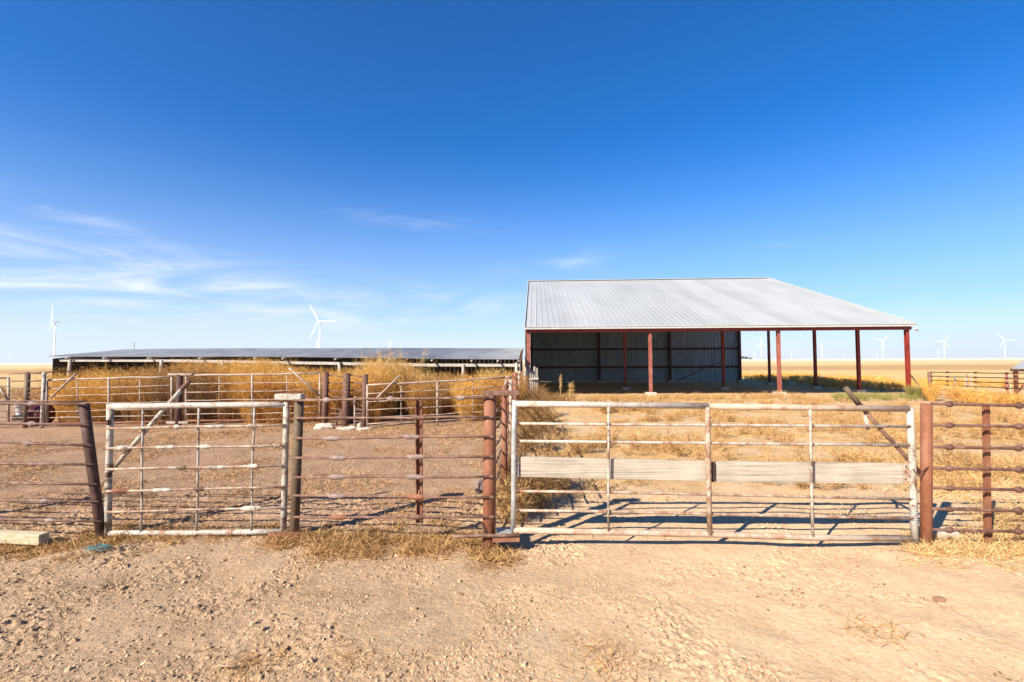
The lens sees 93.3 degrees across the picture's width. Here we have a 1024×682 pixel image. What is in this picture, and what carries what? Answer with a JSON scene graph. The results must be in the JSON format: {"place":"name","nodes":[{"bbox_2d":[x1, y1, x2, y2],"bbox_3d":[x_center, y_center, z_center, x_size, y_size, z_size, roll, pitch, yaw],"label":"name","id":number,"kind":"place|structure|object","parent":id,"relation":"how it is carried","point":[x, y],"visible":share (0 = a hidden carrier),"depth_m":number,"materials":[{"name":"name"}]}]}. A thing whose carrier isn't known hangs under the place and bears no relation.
{"place":"outdoors","nodes":[
{"label":"outdoors","id":0,"kind":"place"},
{"bbox_2d":[0,427,1022,681],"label":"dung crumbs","id":1,"kind":"object","parent":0,"point":[386,561],"visible":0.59,"depth_m":3.46,"materials":[{"name":"brown soil"}]},
{"bbox_2d":[0,358,1023,681],"bbox_3d":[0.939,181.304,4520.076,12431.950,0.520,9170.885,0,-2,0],"label":"ground","id":2,"kind":"structure","parent":0,"point":[788,630],"depth_m":3.77,"materials":[{"name":"soil"}]},
{"bbox_2d":[0,377,9,424],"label":"pen gate","id":3,"kind":"structure","parent":2,"relation":"on","point":[7,397],"depth_m":12.63,"materials":[{"name":"white metal"}]},
{"bbox_2d":[11,405,22,420],"bbox_3d":[-13.293,1.926,13.137,0.340,0.440,0.330,0,-2,0],"label":"plastic bucket","id":4,"kind":"object","parent":2,"relation":"on","point":[19,408],"visible":0.47,"depth_m":13.00,"materials":[{"name":"plastic"}]},
{"bbox_2d":[0,529,49,544],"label":"wooden beam","id":5,"kind":"structure","parent":2,"relation":"on","point":[21,536],"depth_m":4.51,"materials":[{"name":"beige wood"}]},
{"bbox_2d":[22,372,30,427],"bbox_3d":[-12.698,1.690,12.646,0.141,1.758,0.122,0,-2,0],"label":"pen post","id":6,"kind":"object","parent":2,"relation":"on","point":[27,376],"visible":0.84,"depth_m":12.62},
{"bbox_2d":[9,373,41,418],"bbox_3d":[-12.672,1.426,12.636,0.946,1.191,0.047,0,-2,0],"label":"rod fence","id":7,"kind":"object","parent":6,"relation":"attached to","point":[23,393],"visible":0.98,"depth_m":12.63,"materials":[{"name":"metal"}]},
{"bbox_2d":[0,386,52,402],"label":"field grass","id":8,"kind":"structure","parent":2,"relation":"on","point":[13,391],"depth_m":25.30,"materials":[{"name":"plant"}]},
{"bbox_2d":[29,405,55,422],"bbox_3d":[-12.916,2.007,13.175,0.572,0.516,0.524,0,-2,-12],"label":"feed drum","id":9,"kind":"object","parent":2,"relation":"on","point":[37,414],"visible":0.42,"depth_m":13.04,"materials":[{"name":"red paint"}]},
{"bbox_2d":[39,372,46,427],"bbox_3d":[-12.169,1.684,12.546,0.111,1.758,0.092,0,-2,0],"label":"pen post","id":10,"kind":"object","parent":2,"relation":"on","point":[43,396],"visible":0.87,"depth_m":12.53,"materials":[{"name":"grey metal"}]},
{"bbox_2d":[30,371,69,387],"bbox_3d":[-13.128,1.116,13.770,0.049,0.493,1.654,0,-2,-14],"label":"rod fence","id":11,"kind":"object","parent":10,"relation":"attached to","point":[51,372],"visible":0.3,"depth_m":13.77,"materials":[{"name":"metal"}]},
{"bbox_2d":[0,400,106,538],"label":"rod fence","id":12,"kind":"object","parent":2,"relation":"on","point":[91,462],"visible":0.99,"depth_m":4.68,"materials":[{"name":"metal"}]},
{"bbox_2d":[49,306,60,357],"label":"wind turbine","id":13,"kind":"object","parent":2,"relation":"on","point":[54,348],"visible":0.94,"depth_m":947.50,"materials":[{"name":"white paint"}]},
{"bbox_2d":[84,543,110,551],"bbox_3d":[-3.660,1.828,4.283,0.220,0.053,0.149,0,-2,0],"label":"twine tangle","id":14,"kind":"object","parent":2,"relation":"on","point":[105,546],"visible":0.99,"depth_m":4.26,"materials":[{"name":"teal plastic"}]},
{"bbox_2d":[110,554,137,568],"bbox_3d":[-3.179,1.828,3.982,0.197,0.080,0.124,2,-3,-39],"label":"stick","id":15,"kind":"object","parent":2,"relation":"on","point":[122,562],"visible":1,"depth_m":3.98,"materials":[{"name":"beige wood"}]},
{"bbox_2d":[147,599,168,614],"bbox_3d":[-2.433,1.821,3.312,0.157,0.079,0.099,0,-2,0],"label":"stick","id":16,"kind":"object","parent":2,"relation":"on","point":[154,604],"visible":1,"depth_m":3.31,"materials":[{"name":"beige wood"}]},
{"bbox_2d":[166,373,193,424],"bbox_3d":[-8.675,1.695,12.645,0.642,1.708,0.153,0,-2,0],"label":"pen post","id":17,"kind":"object","parent":2,"relation":"on","point":[178,412],"visible":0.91,"depth_m":12.60,"materials":[{"name":"metal"}]},
{"bbox_2d":[45,373,172,423],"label":"pen gate","id":18,"kind":"structure","parent":17,"relation":"attached to","point":[108,387],"depth_m":12.63,"materials":[{"name":"white metal"}]},
{"bbox_2d":[185,367,320,421],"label":"pen gate","id":19,"kind":"structure","parent":17,"relation":"attached to","point":[252,391],"depth_m":12.63,"materials":[{"name":"white metal"}]},
{"bbox_2d":[212,650,256,668],"bbox_3d":[-1.546,1.792,2.702,0.221,0.080,0.083,1,-3,-32],"label":"stick","id":20,"kind":"object","parent":2,"relation":"on","point":[219,665],"visible":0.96,"depth_m":2.67,"materials":[{"name":"beige wood"}]},
{"bbox_2d":[0,422,500,534],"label":"weed litter","id":21,"kind":"object","parent":2,"relation":"on","point":[40,468],"visible":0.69,"depth_m":7.21,"materials":[{"name":"brown plant"}]},
{"bbox_2d":[204,634,306,681],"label":"straw clump","id":22,"kind":"object","parent":2,"relation":"on","point":[243,671],"visible":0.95,"depth_m":2.71,"materials":[{"name":"beige plant"}]},
{"bbox_2d":[0,502,530,578],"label":"dry grass","id":23,"kind":"structure","parent":2,"relation":"on","point":[416,549],"depth_m":4.43,"materials":[{"name":"plant"}]},
{"bbox_2d":[30,351,531,424],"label":"dry weeds","id":24,"kind":"object","parent":2,"relation":"on","point":[103,398],"visible":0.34,"depth_m":13.79,"materials":[{"name":"yellow plant"}]},
{"bbox_2d":[48,348,522,384],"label":"long shed","id":25,"kind":"structure","parent":2,"relation":"on","point":[467,360],"depth_m":26.68,"materials":[{"name":"metal"}]},
{"bbox_2d":[311,307,327,347],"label":"wind turbine","id":26,"kind":"object","parent":2,"relation":"on","point":[320,322],"visible":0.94,"depth_m":954.80,"materials":[{"name":"white paint"}]},
{"bbox_2d":[313,423,333,428],"bbox_3d":[-4.749,2.187,12.211,0.494,0.241,0.281,0,-2,0],"label":"rock","id":27,"kind":"object","parent":2,"relation":"on","point":[324,426],"visible":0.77,"depth_m":12.14,"materials":[{"name":"stone"}]},
{"bbox_2d":[322,371,328,422],"bbox_3d":[-4.883,1.663,12.645,0.172,1.732,0.153,0,-2,0],"label":"pen post","id":28,"kind":"object","parent":2,"relation":"on","point":[325,388],"visible":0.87,"depth_m":12.60,"materials":[{"name":"metal"}]},
{"bbox_2d":[328,374,361,422],"bbox_3d":[-4.319,1.498,12.571,1.154,1.266,0.059,-1,-2,14],"label":"rod fence","id":29,"kind":"object","parent":28,"relation":"attached to","point":[341,397],"visible":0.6,"depth_m":12.59,"materials":[{"name":"brown metal"}]},
{"bbox_2d":[336,408,341,424],"bbox_3d":[-4.547,2.076,12.846,0.241,0.564,0.055,0,-2,0],"label":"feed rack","id":30,"kind":"object","parent":2,"relation":"on","point":[338,415],"visible":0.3,"depth_m":12.83,"materials":[{"name":"metal"}]},
{"bbox_2d":[288,609,398,679],"bbox_3d":[-0.883,1.775,2.810,0.584,0.110,0.764,-1,-2,14],"label":"straw clump","id":31,"kind":"object","parent":2,"relation":"on","point":[343,657],"visible":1,"depth_m":2.73,"materials":[{"name":"beige plant"}]},
{"bbox_2d":[342,373,349,426],"bbox_3d":[-4.269,1.672,12.444,0.212,1.693,0.194,0,-2,0],"label":"pen post","id":32,"kind":"object","parent":2,"relation":"on","point":[346,394],"visible":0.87,"depth_m":12.38,"materials":[{"name":"metal"}]},
{"bbox_2d":[336,426,356,429],"bbox_3d":[-4.116,2.180,12.076,0.565,0.114,0.274,0,-2,0],"label":"rock","id":33,"kind":"object","parent":2,"relation":"on","point":[347,427],"visible":0.77,"depth_m":12.00,"materials":[{"name":"stone"}]},
{"bbox_2d":[341,407,361,423],"bbox_3d":[-4.348,2.140,13.469,0.652,0.696,0.715,0,-2,0],"label":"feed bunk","id":34,"kind":"object","parent":2,"relation":"on","point":[357,415],"visible":0.08,"depth_m":13.12,"materials":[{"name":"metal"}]},
{"bbox_2d":[353,397,356,426],"bbox_3d":[-3.950,1.853,12.137,0.108,0.906,0.060,0,-2,0],"label":"white stake","id":35,"kind":"object","parent":2,"relation":"on","point":[354,402],"visible":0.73,"depth_m":12.12,"materials":[{"name":"metal"}]},
{"bbox_2d":[356,427,372,430],"bbox_3d":[-3.637,2.178,11.937,0.332,0.100,0.327,2,-3,-44],"label":"rock","id":36,"kind":"object","parent":2,"relation":"on","point":[364,428],"visible":0.8,"depth_m":11.84,"materials":[{"name":"stone"}]},
{"bbox_2d":[362,374,367,426],"bbox_3d":[-3.742,1.676,12.294,0.161,1.667,0.143,0,-2,0],"label":"pen post","id":37,"kind":"object","parent":2,"relation":"on","point":[364,380],"visible":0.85,"depth_m":12.24,"materials":[{"name":"metal"}]},
{"bbox_2d":[366,375,506,426],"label":"pen gate","id":38,"kind":"structure","parent":37,"relation":"attached to","point":[382,392],"depth_m":12.56,"materials":[{"name":"brown metal"}]},
{"bbox_2d":[349,361,393,419],"bbox_3d":[-4.123,1.411,14.098,1.620,1.899,1.790,0,-2,0],"label":"dry bush","id":39,"kind":"object","parent":2,"relation":"on","point":[360,378],"visible":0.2,"depth_m":13.87,"materials":[{"name":"yellow plant"}]},
{"bbox_2d":[268,393,488,537],"bbox_3d":[-1.243,1.340,4.540,2.202,1.677,0.177,-1,-2,9],"label":"rod fence","id":40,"kind":"object","parent":2,"relation":"on","point":[418,417],"visible":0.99,"depth_m":4.53,"materials":[{"name":"brown metal"}]},
{"bbox_2d":[104,380,289,537],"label":"white gate","id":41,"kind":"structure","parent":40,"relation":"attached to","point":[110,467],"depth_m":4.67,"materials":[{"name":"metal"}]},
{"bbox_2d":[353,346,435,415],"bbox_3d":[-3.762,1.182,15.156,3.038,2.294,2.195,0,-2,0],"label":"dry bush","id":42,"kind":"object","parent":2,"relation":"on","point":[388,365],"visible":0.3,"depth_m":14.99,"materials":[{"name":"yellow plant"}]},
{"bbox_2d":[0,525,831,681],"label":"clods","id":43,"kind":"object","parent":2,"relation":"on","point":[285,648],"visible":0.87,"depth_m":3.36,"materials":[{"name":"brown soil"}]},
{"bbox_2d":[401,370,441,414],"bbox_3d":[-2.829,1.653,15.166,1.401,1.541,2.016,0,-2,0],"label":"dry bush","id":44,"kind":"object","parent":2,"relation":"on","point":[418,385],"visible":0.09,"depth_m":14.81,"materials":[{"name":"plant"}]},
{"bbox_2d":[474,479,482,493],"bbox_3d":[-0.361,1.660,5.539,0.150,0.171,0.140,0,-2,0],"label":"rock","id":45,"kind":"object","parent":2,"relation":"on","point":[478,486],"visible":0.78,"depth_m":5.49,"materials":[{"name":"grey stone"}]},
{"bbox_2d":[452,390,519,550],"bbox_3d":[-0.229,1.307,4.387,0.602,1.709,0.250,0,-2,0],"label":"gate post","id":46,"kind":"object","parent":2,"relation":"on","point":[491,535],"visible":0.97,"depth_m":4.33,"materials":[{"name":"metal"}]},
{"bbox_2d":[510,386,928,542],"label":"gate","id":47,"kind":"structure","parent":46,"relation":"attached to","point":[608,468],"depth_m":4.36,"materials":[{"name":"white metal"}]},
{"bbox_2d":[475,366,511,381],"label":"dry bush","id":48,"kind":"object","parent":2,"relation":"on","point":[492,373],"visible":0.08,"depth_m":17.55,"materials":[{"name":"plant"}]},
{"bbox_2d":[505,376,510,421],"bbox_3d":[-0.108,1.746,13.341,0.192,1.572,0.173,0,-2,0],"label":"pen post","id":49,"kind":"object","parent":2,"relation":"on","point":[508,377],"visible":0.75,"depth_m":13.27,"materials":[{"name":"white metal"}]},
{"bbox_2d":[496,367,525,491],"bbox_3d":[0.149,1.792,13.932,0.254,1.818,18.761,0,-2,3],"label":"cross fence","id":50,"kind":"object","parent":2,"relation":"on","point":[504,434],"visible":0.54,"depth_m":6.34,"materials":[{"name":"brown metal"}]},
{"bbox_2d":[482,470,539,525],"bbox_3d":[-0.016,1.699,5.167,0.754,0.719,0.772,0,-2,0],"label":"tumbleweed","id":51,"kind":"object","parent":2,"relation":"on","point":[506,491],"visible":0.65,"depth_m":5.08,"materials":[{"name":"plant"}]},
{"bbox_2d":[0,472,1023,681],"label":"straw scraps","id":52,"kind":"object","parent":2,"relation":"on","point":[502,578],"visible":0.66,"depth_m":3.73,"materials":[{"name":"beige plant"}]},
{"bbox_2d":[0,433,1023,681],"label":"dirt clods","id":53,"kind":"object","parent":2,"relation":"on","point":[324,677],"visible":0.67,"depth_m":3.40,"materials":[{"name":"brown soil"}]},
{"bbox_2d":[496,445,529,483],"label":"tumbleweed","id":54,"kind":"object","parent":2,"relation":"on","point":[508,467],"visible":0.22,"depth_m":6.51,"materials":[{"name":"brown plant"}]},
{"bbox_2d":[507,414,549,452],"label":"tumbleweed","id":55,"kind":"object","parent":2,"relation":"on","point":[527,435],"visible":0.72,"depth_m":8.86,"materials":[{"name":"brown plant"}]},
{"bbox_2d":[516,397,542,421],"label":"tumbleweed","id":56,"kind":"object","parent":2,"relation":"on","point":[519,409],"visible":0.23,"depth_m":12.49,"materials":[{"name":"brown plant"}]},
{"bbox_2d":[526,366,537,391],"bbox_3d":[0.935,2.037,23.963,0.740,1.622,0.188,0,-2,-10],"label":"board panel","id":57,"kind":"object","parent":2,"relation":"on","point":[532,378],"visible":0.53,"depth_m":23.97,"materials":[{"name":"grey wood"}]},
{"bbox_2d":[506,449,564,515],"bbox_3d":[0.255,1.679,5.547,0.807,0.923,0.846,-2,-3,35],"label":"tumbleweed","id":58,"kind":"object","parent":2,"relation":"on","point":[536,483],"visible":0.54,"depth_m":5.46,"materials":[{"name":"brown plant"}]},
{"bbox_2d":[521,385,553,412],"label":"tumbleweed","id":59,"kind":"object","parent":2,"relation":"on","point":[538,395],"visible":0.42,"depth_m":14.50,"materials":[{"name":"brown plant"}]},
{"bbox_2d":[523,381,552,400],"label":"tumbleweed","id":60,"kind":"object","parent":2,"relation":"on","point":[538,390],"visible":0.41,"depth_m":17.83,"materials":[{"name":"brown plant"}]},
{"bbox_2d":[517,396,562,434],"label":"tumbleweed","id":61,"kind":"object","parent":2,"relation":"on","point":[538,417],"visible":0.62,"depth_m":11.06,"materials":[{"name":"brown plant"}]},
{"bbox_2d":[525,391,576,400],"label":"shade weeds","id":62,"kind":"object","parent":2,"relation":"on","point":[560,397],"visible":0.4,"depth_m":18.90,"materials":[{"name":"plant"}]},
{"bbox_2d":[533,447,577,493],"bbox_3d":[0.561,1.725,6.230,0.836,0.752,0.783,-2,-3,29],"label":"tumbleweed","id":63,"kind":"object","parent":2,"relation":"on","point":[562,482],"visible":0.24,"depth_m":6.17,"materials":[{"name":"brown plant"}]},
{"bbox_2d":[559,375,561,392],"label":"dry stalk","id":64,"kind":"object","parent":2,"relation":"on","point":[560,384],"visible":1,"depth_m":19.93,"materials":[{"name":"plant"}]},
{"bbox_2d":[567,382,575,398],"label":"dry stalk","id":65,"kind":"object","parent":2,"relation":"on","point":[571,390],"visible":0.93,"depth_m":18.93,"materials":[{"name":"plant"}]},
{"bbox_2d":[537,624,675,681],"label":"straw clump","id":66,"kind":"object","parent":2,"relation":"on","point":[602,663],"visible":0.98,"depth_m":2.70,"materials":[{"name":"beige plant"}]},
{"bbox_2d":[524,277,917,395],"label":"open barn","id":67,"kind":"structure","parent":2,"relation":"on","point":[670,330],"depth_m":32.81,"materials":[{"name":"metal"}]},
{"bbox_2d":[534,391,1023,505],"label":"yard grass","id":68,"kind":"structure","parent":2,"relation":"on","point":[573,414],"depth_m":10.99,"materials":[{"name":"plant"}]},
{"bbox_2d":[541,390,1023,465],"bbox_3d":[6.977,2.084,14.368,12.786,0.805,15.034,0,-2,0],"label":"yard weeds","id":69,"kind":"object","parent":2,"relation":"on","point":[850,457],"visible":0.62,"depth_m":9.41,"materials":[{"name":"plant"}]},
{"bbox_2d":[730,448,1023,536],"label":"dry grass","id":70,"kind":"structure","parent":2,"relation":"on","point":[979,516],"depth_m":5.78,"materials":[{"name":"beige plant"}]},
{"bbox_2d":[828,390,928,400],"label":"green weeds","id":71,"kind":"object","parent":2,"relation":"on","point":[875,396],"visible":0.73,"depth_m":21.03,"materials":[{"name":"plant"}]},
{"bbox_2d":[818,605,941,654],"bbox_3d":[2.242,1.746,3.042,0.617,0.145,0.538,-1,-2,15],"label":"straw clump","id":72,"kind":"object","parent":2,"relation":"on","point":[872,626],"visible":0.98,"depth_m":2.99,"materials":[{"name":"beige plant"}]},
{"bbox_2d":[742,371,1021,390],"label":"field grass","id":73,"kind":"structure","parent":2,"relation":"on","point":[838,381],"depth_m":35.91,"materials":[{"name":"yellow plant"}]},
{"bbox_2d":[901,384,936,398],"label":"dry bush","id":74,"kind":"object","parent":2,"relation":"on","point":[911,390],"visible":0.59,"depth_m":21.93,"materials":[{"name":"green plant"}]},
{"bbox_2d":[933,596,945,601],"bbox_3d":[2.946,1.786,3.344,0.092,0.038,0.054,0,-2,0],"label":"rock","id":75,"kind":"object","parent":2,"relation":"on","point":[939,599],"visible":1,"depth_m":3.33,"materials":[{"name":"brown stone"}]},
{"bbox_2d":[916,377,964,401],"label":"dry bush","id":76,"kind":"object","parent":2,"relation":"on","point":[931,393],"visible":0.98,"depth_m":20.13,"materials":[{"name":"yellow plant"}]},
{"bbox_2d":[933,527,958,538],"bbox_3d":[4.103,1.859,4.634,0.240,0.100,0.160,0,-2,-6],"label":"concrete block","id":77,"kind":"object","parent":2,"relation":"on","point":[946,534],"depth_m":4.56,"materials":[{"name":"grey concrete"}]},
{"bbox_2d":[888,516,1023,574],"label":"dry grass","id":78,"kind":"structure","parent":2,"relation":"on","point":[946,547],"depth_m":4.24,"materials":[{"name":"plant"}]},
{"bbox_2d":[944,385,990,402],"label":"dry bush","id":79,"kind":"object","parent":2,"relation":"on","point":[959,398],"visible":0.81,"depth_m":19.15,"materials":[{"name":"yellow plant"}]},
{"bbox_2d":[920,401,1023,545],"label":"rod fence","id":80,"kind":"object","parent":2,"relation":"on","point":[927,487],"visible":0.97,"depth_m":4.32,"materials":[{"name":"metal"}]},
{"bbox_2d":[927,371,1023,403],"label":"pen fence","id":81,"kind":"object","parent":2,"relation":"on","point":[930,376],"visible":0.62,"depth_m":19.94,"materials":[{"name":"red metal"}]},
{"bbox_2d":[962,389,1023,403],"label":"dry bush","id":82,"kind":"object","parent":2,"relation":"on","point":[1003,398],"visible":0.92,"depth_m":17.39,"materials":[{"name":"yellow plant"}]},
{"bbox_2d":[1010,360,1023,402],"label":"loading shed","id":83,"kind":"structure","parent":2,"relation":"on","point":[1020,366],"depth_m":18.32,"materials":[{"name":"metal"}]},
{"bbox_2d":[0,0,1023,362],"label":"sky","id":84,"kind":"structure","parent":0,"point":[175,174],"materials":[{"name":"blue"}]}
]}

